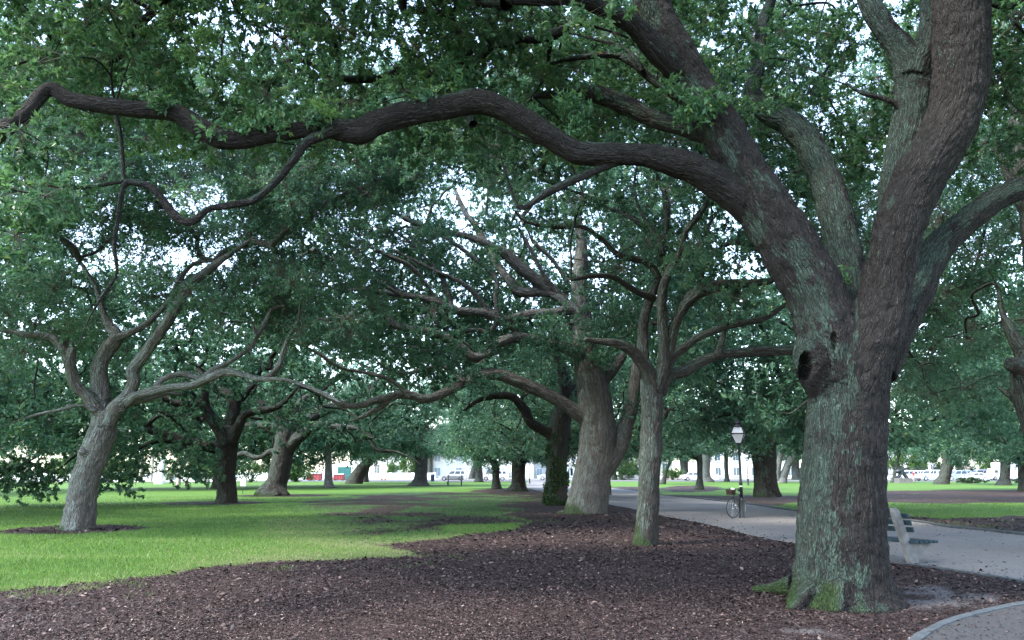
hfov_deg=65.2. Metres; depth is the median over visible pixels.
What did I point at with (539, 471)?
window
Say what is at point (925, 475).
van
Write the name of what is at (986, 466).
shrub
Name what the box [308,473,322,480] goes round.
site container
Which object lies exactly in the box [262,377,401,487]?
live oak
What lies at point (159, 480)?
stone pillar
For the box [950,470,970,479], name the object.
parked car
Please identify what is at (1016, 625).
side path
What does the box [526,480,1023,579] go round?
gravel path
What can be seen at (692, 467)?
sky
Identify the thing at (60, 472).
shrub
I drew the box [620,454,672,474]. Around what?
town house
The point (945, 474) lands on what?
live oak
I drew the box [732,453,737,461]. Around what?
window
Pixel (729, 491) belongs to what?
bicycle
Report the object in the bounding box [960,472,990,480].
parked car
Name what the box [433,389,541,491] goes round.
live oak
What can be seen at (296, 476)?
shrub
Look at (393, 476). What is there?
garden wall
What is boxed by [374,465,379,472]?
window
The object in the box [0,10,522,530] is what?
live oak
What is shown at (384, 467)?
town house
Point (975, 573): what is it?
kerb
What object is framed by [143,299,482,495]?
live oak
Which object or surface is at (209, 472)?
shrub
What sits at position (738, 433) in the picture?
street lamp
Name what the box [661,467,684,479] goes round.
shrub
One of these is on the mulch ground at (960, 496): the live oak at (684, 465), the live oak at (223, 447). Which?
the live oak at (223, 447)
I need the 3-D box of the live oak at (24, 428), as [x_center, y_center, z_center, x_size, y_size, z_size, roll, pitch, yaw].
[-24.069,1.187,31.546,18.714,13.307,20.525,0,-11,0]
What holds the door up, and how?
in the town house at (537, 470)
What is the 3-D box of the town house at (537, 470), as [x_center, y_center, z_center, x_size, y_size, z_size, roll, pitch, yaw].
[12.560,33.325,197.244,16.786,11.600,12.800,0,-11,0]
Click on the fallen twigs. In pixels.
(486, 607)
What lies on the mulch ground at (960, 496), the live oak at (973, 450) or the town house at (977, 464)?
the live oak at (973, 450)
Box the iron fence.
[887,465,978,479]
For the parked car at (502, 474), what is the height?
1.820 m
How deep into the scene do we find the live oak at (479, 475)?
125.73 m
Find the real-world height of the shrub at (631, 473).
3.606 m
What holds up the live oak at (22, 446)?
on the lawn at (199, 490)
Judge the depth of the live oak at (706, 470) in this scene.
125.76 m
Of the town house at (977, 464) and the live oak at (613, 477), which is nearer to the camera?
the live oak at (613, 477)
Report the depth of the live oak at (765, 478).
53.27 m
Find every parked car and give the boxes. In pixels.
[439,470,466,480]
[483,470,507,480]
[537,474,544,479]
[680,472,696,480]
[890,470,919,480]
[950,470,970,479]
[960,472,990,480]
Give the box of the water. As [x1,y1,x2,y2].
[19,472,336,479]
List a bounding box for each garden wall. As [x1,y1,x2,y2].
[368,473,435,479]
[611,474,718,479]
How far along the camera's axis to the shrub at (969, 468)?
172.35 m
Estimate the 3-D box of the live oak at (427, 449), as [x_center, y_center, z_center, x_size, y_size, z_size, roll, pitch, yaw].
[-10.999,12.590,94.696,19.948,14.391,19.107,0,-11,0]
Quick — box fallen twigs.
[11,533,1019,639]
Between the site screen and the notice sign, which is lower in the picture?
the notice sign
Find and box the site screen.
[337,466,351,479]
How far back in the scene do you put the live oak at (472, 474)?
167.60 m
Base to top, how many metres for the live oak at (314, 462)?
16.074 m
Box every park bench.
[446,475,463,485]
[887,508,937,562]
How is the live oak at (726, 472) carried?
on the lawn at (199, 490)
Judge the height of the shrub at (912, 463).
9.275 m
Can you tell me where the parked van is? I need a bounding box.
[972,470,992,479]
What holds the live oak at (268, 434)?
on the lawn at (199, 490)
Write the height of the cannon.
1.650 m
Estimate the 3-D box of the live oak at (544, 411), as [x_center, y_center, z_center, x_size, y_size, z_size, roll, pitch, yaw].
[4.257,5.073,49.658,17.832,12.410,17.094,0,-11,0]
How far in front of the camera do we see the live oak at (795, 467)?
157.17 m
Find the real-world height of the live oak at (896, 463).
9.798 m
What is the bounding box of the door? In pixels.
[567,468,572,478]
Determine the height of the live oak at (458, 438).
14.267 m
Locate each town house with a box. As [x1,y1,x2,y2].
[350,457,412,472]
[429,426,532,478]
[533,453,577,478]
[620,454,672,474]
[710,448,791,478]
[887,444,935,474]
[956,459,998,478]
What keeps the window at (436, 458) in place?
in the town house at (440, 467)
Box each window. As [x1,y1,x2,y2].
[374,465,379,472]
[434,453,440,461]
[434,467,440,476]
[536,468,542,476]
[714,453,721,461]
[715,467,721,476]
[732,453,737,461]
[733,467,738,476]
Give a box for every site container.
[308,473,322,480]
[333,474,344,479]
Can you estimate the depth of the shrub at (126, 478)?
123.10 m
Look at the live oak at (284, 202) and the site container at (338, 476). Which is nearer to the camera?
the live oak at (284, 202)
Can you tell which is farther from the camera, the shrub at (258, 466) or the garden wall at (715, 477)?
the garden wall at (715, 477)
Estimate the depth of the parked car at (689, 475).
144.40 m
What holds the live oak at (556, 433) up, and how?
on the mulch ground at (960, 496)
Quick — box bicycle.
[726,487,745,517]
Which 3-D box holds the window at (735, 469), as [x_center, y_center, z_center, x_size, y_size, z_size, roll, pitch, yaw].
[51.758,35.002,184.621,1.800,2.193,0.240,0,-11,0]
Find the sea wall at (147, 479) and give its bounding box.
[2,474,236,480]
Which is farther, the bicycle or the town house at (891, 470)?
the town house at (891, 470)
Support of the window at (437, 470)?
in the town house at (440, 467)
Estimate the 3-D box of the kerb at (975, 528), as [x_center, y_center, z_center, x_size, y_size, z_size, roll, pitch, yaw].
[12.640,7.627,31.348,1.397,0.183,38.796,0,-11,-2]
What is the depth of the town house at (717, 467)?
184.84 m
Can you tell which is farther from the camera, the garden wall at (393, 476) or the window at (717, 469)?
the window at (717, 469)
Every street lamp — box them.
[730,418,746,517]
[744,453,748,484]
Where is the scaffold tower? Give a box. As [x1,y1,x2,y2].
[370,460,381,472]
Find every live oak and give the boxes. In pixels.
[0,0,1023,613]
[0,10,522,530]
[0,213,154,456]
[0,247,482,506]
[0,342,224,473]
[113,332,338,488]
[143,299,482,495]
[177,349,403,472]
[186,128,742,513]
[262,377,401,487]
[313,233,654,505]
[322,409,428,483]
[334,419,400,481]
[347,364,471,485]
[371,0,880,545]
[408,422,445,472]
[429,322,687,491]
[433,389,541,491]
[433,406,536,488]
[436,417,484,481]
[445,453,505,479]
[446,319,729,464]
[600,290,927,496]
[605,207,1023,461]
[611,448,638,479]
[660,435,696,483]
[662,404,743,489]
[662,453,716,474]
[673,397,747,481]
[712,444,750,481]
[766,0,1023,437]
[776,403,802,482]
[777,447,801,479]
[888,422,929,482]
[891,340,1023,490]
[904,297,1023,463]
[919,403,958,483]
[971,446,1011,484]
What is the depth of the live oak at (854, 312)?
11.14 m
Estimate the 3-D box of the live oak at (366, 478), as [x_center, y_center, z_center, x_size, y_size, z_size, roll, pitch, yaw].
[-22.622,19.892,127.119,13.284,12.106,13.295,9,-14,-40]
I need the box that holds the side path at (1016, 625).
[923,605,1023,639]
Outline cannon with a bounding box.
[895,467,908,477]
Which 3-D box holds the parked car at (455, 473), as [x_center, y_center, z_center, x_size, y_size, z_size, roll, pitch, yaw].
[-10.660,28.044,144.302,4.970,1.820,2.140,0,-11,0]
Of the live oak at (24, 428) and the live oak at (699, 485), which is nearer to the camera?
the live oak at (24, 428)
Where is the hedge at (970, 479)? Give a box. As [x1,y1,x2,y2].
[955,476,989,482]
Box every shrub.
[46,453,75,481]
[103,454,151,481]
[154,456,177,480]
[177,462,213,482]
[236,448,270,481]
[289,460,324,481]
[386,462,397,472]
[389,457,414,472]
[612,464,638,479]
[620,456,638,474]
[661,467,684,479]
[887,447,930,469]
[909,442,957,469]
[941,457,982,471]
[972,455,999,469]
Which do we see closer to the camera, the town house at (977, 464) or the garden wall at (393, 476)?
the garden wall at (393, 476)
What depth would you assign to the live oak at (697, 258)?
18.90 m
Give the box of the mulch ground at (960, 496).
[0,485,1023,639]
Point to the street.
(571, 480)
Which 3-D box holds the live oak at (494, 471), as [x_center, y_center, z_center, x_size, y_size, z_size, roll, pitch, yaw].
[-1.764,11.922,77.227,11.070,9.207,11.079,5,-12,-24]
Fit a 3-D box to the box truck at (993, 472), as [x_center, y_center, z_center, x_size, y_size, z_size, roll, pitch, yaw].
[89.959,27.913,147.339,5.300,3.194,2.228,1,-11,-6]
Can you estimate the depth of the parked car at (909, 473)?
143.75 m
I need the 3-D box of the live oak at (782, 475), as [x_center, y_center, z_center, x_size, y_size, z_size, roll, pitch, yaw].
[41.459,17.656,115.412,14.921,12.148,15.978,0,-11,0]
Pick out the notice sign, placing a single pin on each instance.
(243, 482)
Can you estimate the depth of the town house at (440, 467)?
180.95 m
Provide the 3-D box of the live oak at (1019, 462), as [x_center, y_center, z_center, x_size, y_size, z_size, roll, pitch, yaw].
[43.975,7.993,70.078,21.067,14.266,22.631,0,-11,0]
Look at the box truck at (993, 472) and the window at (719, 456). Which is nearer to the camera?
the box truck at (993, 472)
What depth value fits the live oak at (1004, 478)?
96.79 m
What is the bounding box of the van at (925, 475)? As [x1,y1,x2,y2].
[915,470,939,480]
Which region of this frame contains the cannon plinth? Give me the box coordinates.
[893,478,913,482]
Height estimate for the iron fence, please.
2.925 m
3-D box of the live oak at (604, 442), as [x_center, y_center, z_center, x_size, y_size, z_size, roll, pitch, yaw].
[-1.578,0.025,32.666,22.531,16.529,17.207,0,-11,0]
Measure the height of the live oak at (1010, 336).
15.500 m
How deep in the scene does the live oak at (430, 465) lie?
179.91 m
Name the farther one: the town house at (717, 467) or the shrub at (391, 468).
the town house at (717, 467)
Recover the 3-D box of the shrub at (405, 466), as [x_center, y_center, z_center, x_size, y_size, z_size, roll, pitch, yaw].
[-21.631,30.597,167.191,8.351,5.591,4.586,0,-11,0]
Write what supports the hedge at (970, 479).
on the lawn at (199, 490)
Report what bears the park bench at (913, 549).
on the gravel path at (954, 547)
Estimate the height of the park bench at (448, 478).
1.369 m
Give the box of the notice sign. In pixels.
[240,480,245,493]
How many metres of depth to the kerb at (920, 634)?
8.96 m
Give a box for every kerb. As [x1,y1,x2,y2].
[692,497,1023,534]
[890,561,1023,582]
[908,601,1023,639]
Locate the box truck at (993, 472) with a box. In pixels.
[985,463,1017,479]
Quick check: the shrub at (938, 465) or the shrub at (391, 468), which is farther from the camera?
the shrub at (938, 465)
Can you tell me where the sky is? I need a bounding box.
[0,0,1023,471]
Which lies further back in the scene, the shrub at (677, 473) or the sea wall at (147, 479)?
the shrub at (677, 473)
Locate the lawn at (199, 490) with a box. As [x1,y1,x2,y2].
[0,472,1023,590]
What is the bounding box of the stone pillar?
[154,457,164,483]
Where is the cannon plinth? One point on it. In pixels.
(902, 480)
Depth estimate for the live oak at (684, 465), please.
167.63 m
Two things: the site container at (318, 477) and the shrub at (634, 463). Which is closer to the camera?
the site container at (318, 477)
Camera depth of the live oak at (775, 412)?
31.06 m
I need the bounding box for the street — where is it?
[262,480,1015,480]
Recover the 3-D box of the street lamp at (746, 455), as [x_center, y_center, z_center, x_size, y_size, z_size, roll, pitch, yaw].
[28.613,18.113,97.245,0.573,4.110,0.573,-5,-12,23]
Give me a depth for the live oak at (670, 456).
104.96 m
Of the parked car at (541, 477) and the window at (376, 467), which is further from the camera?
the window at (376, 467)
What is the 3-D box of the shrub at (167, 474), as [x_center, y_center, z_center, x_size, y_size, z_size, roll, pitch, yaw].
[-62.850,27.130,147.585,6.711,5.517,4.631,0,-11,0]
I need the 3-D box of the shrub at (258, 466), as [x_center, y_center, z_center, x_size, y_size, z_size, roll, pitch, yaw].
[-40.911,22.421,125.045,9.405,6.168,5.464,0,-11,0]

